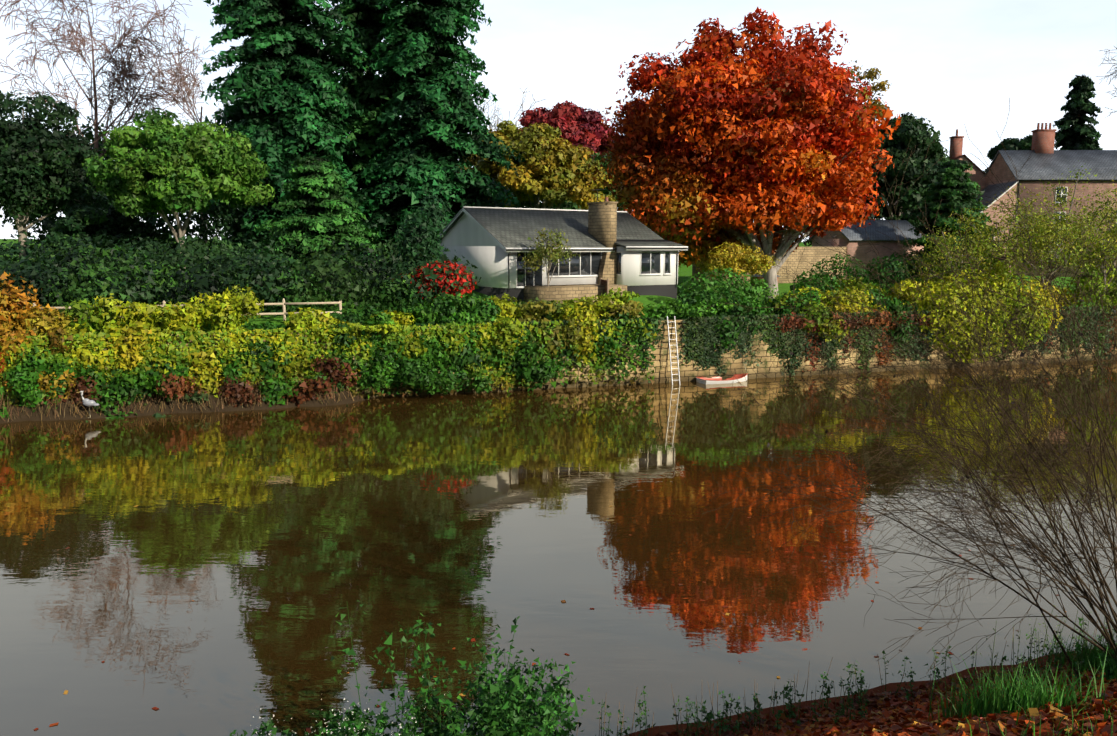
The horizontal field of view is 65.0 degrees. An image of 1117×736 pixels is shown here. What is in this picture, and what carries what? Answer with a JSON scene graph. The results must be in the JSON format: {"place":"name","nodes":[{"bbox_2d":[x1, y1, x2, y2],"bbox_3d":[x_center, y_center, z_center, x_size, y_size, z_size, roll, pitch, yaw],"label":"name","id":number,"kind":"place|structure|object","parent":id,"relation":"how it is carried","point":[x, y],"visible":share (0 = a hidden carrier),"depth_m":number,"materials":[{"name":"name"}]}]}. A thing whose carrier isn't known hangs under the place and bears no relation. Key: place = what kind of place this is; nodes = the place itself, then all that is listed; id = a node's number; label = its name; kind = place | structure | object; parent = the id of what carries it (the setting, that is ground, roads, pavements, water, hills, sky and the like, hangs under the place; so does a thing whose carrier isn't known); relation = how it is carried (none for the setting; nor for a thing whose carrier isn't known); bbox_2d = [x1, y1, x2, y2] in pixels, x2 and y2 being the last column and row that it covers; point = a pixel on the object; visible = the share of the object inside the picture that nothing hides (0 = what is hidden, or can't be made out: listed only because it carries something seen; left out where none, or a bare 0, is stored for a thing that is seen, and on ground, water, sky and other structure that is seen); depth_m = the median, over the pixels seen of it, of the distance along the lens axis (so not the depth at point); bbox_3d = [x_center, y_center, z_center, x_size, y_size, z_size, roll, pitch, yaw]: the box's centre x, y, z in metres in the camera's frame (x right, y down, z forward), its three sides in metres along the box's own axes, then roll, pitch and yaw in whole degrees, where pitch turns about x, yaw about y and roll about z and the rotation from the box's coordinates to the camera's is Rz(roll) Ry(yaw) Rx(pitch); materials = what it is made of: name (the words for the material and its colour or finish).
{"place":"outdoors","nodes":[
{"label":"outdoors","id":0,"kind":"place"},
{"bbox_2d":[0,360,1116,735],"bbox_3d":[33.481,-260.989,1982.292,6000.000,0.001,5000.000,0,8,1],"label":"river water","id":1,"kind":"structure","parent":0,"point":[280,542],"depth_m":19.12,"materials":[{"name":"brown liquid"}]},
{"bbox_2d":[696,361,746,383],"bbox_3d":[8.409,0.020,44.331,2.718,1.846,1.309,-3,8,-21],"label":"dinghy","id":2,"kind":"object","parent":1,"relation":"on","point":[719,380],"visible":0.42,"depth_m":44.15,"materials":[{"name":"paint"}]},
{"bbox_2d":[0,319,1116,397],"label":"bank wall","id":3,"kind":"structure","parent":0,"point":[662,371],"depth_m":44.34,"materials":[{"name":"beige stone"}]},
{"bbox_2d":[667,316,679,384],"bbox_3d":[5.734,-0.627,43.559,0.470,3.865,0.898,-3,8,-18],"label":"ladder","id":4,"kind":"object","parent":3,"relation":"attached to","point":[669,339],"visible":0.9,"depth_m":43.55,"materials":[{"name":"beige metal"}]},
{"bbox_2d":[0,239,1116,735],"bbox_3d":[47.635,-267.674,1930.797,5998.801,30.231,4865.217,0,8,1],"label":"terrain","id":5,"kind":"structure","parent":0,"point":[346,399],"depth_m":35.99,"materials":[{"name":"brown soil"}]},
{"bbox_2d":[76,391,98,417],"bbox_3d":[-18.552,1.422,34.588,0.790,1.088,0.190,-3,8,-19],"label":"heron","id":6,"kind":"object","parent":5,"relation":"on","point":[88,402],"visible":0.96,"depth_m":34.52,"materials":[{"name":"paint"}]},
{"bbox_2d":[10,298,341,320],"bbox_3d":[-27.130,-1.866,35.841,35.620,1.461,0.135,-3,8,-18],"label":"rail fence","id":7,"kind":"object","parent":5,"relation":"on","point":[284,313],"visible":0.27,"depth_m":40.49,"materials":[{"name":"white wood"}]},
{"bbox_2d":[0,366,366,421],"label":"dead stems","id":8,"kind":"object","parent":5,"relation":"on","point":[77,408],"visible":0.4,"depth_m":35.75,"materials":[{"name":"brown plant"}]},
{"bbox_2d":[0,90,1116,421],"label":"foliage leaves","id":9,"kind":"object","parent":5,"relation":"on","point":[120,186],"visible":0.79,"depth_m":45.27,"materials":[{"name":"green plant"}]},
{"bbox_2d":[0,0,1116,242],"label":"bare tree twigs","id":10,"kind":"object","parent":5,"relation":"on","point":[122,90],"visible":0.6,"depth_m":83.64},
{"bbox_2d":[0,2,1116,305],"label":"tree trunks","id":11,"kind":"object","parent":5,"relation":"on","point":[746,238],"visible":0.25,"depth_m":61.27,"materials":[{"name":"brown plant"}]},
{"bbox_2d":[199,0,1103,278],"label":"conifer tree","id":12,"kind":"object","parent":11,"relation":"attached to","point":[347,152],"visible":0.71,"depth_m":66.39,"materials":[{"name":"green plant"}]},
{"bbox_2d":[392,7,940,331],"bbox_3d":[10.867,-19.024,79.384,51.004,25.043,75.251,0,8,1],"label":"autumn foliage","id":13,"kind":"object","parent":11,"relation":"attached to","point":[719,96],"visible":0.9,"depth_m":57.36,"materials":[{"name":"orange plant"}]},
{"bbox_2d":[437,189,688,303],"bbox_3d":[0.469,-7.165,53.004,13.032,7.560,11.340,-5,9,-34],"label":"bungalow","id":14,"kind":"object","parent":5,"relation":"on","point":[623,250],"visible":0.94,"depth_m":50.09,"materials":[{"name":"paint"}]},
{"bbox_2d":[34,235,1116,735],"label":"fallen leaves","id":15,"kind":"object","parent":5,"relation":"on","point":[900,721],"visible":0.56,"depth_m":11.37,"materials":[{"name":"brown plant"}]},
{"bbox_2d":[600,278,608,299],"bbox_3d":[2.518,-4.067,48.208,0.100,1.750,1.900,-1,8,-9],"label":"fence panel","id":16,"kind":"object","parent":5,"relation":"on","point":[605,283],"visible":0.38,"depth_m":47.77,"materials":[{"name":"brown wood"}]},
{"bbox_2d":[230,591,1116,735],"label":"weeds","id":17,"kind":"object","parent":5,"relation":"on","point":[1011,700],"depth_m":10.51,"materials":[{"name":"green plant"}]},
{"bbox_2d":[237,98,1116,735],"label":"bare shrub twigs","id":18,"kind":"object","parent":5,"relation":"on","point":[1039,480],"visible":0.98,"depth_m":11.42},
{"bbox_2d":[750,272,780,288],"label":"summer house","id":19,"kind":"structure","parent":5,"relation":"on","point":[759,277],"depth_m":68.19,"materials":[{"name":"glass"}]},
{"bbox_2d":[692,219,923,283],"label":"outbuilding","id":20,"kind":"structure","parent":5,"relation":"on","point":[848,239],"depth_m":79.34,"materials":[{"name":"red stone"}]},
{"bbox_2d":[894,123,1116,276],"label":"stone house","id":21,"kind":"structure","parent":5,"relation":"on","point":[1045,162],"depth_m":88.27,"materials":[{"name":"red stone"}]},
{"bbox_2d":[0,0,1116,241],"label":"sky","id":22,"kind":"structure","parent":0,"point":[952,64],"materials":[{"name":"white"}]}
]}

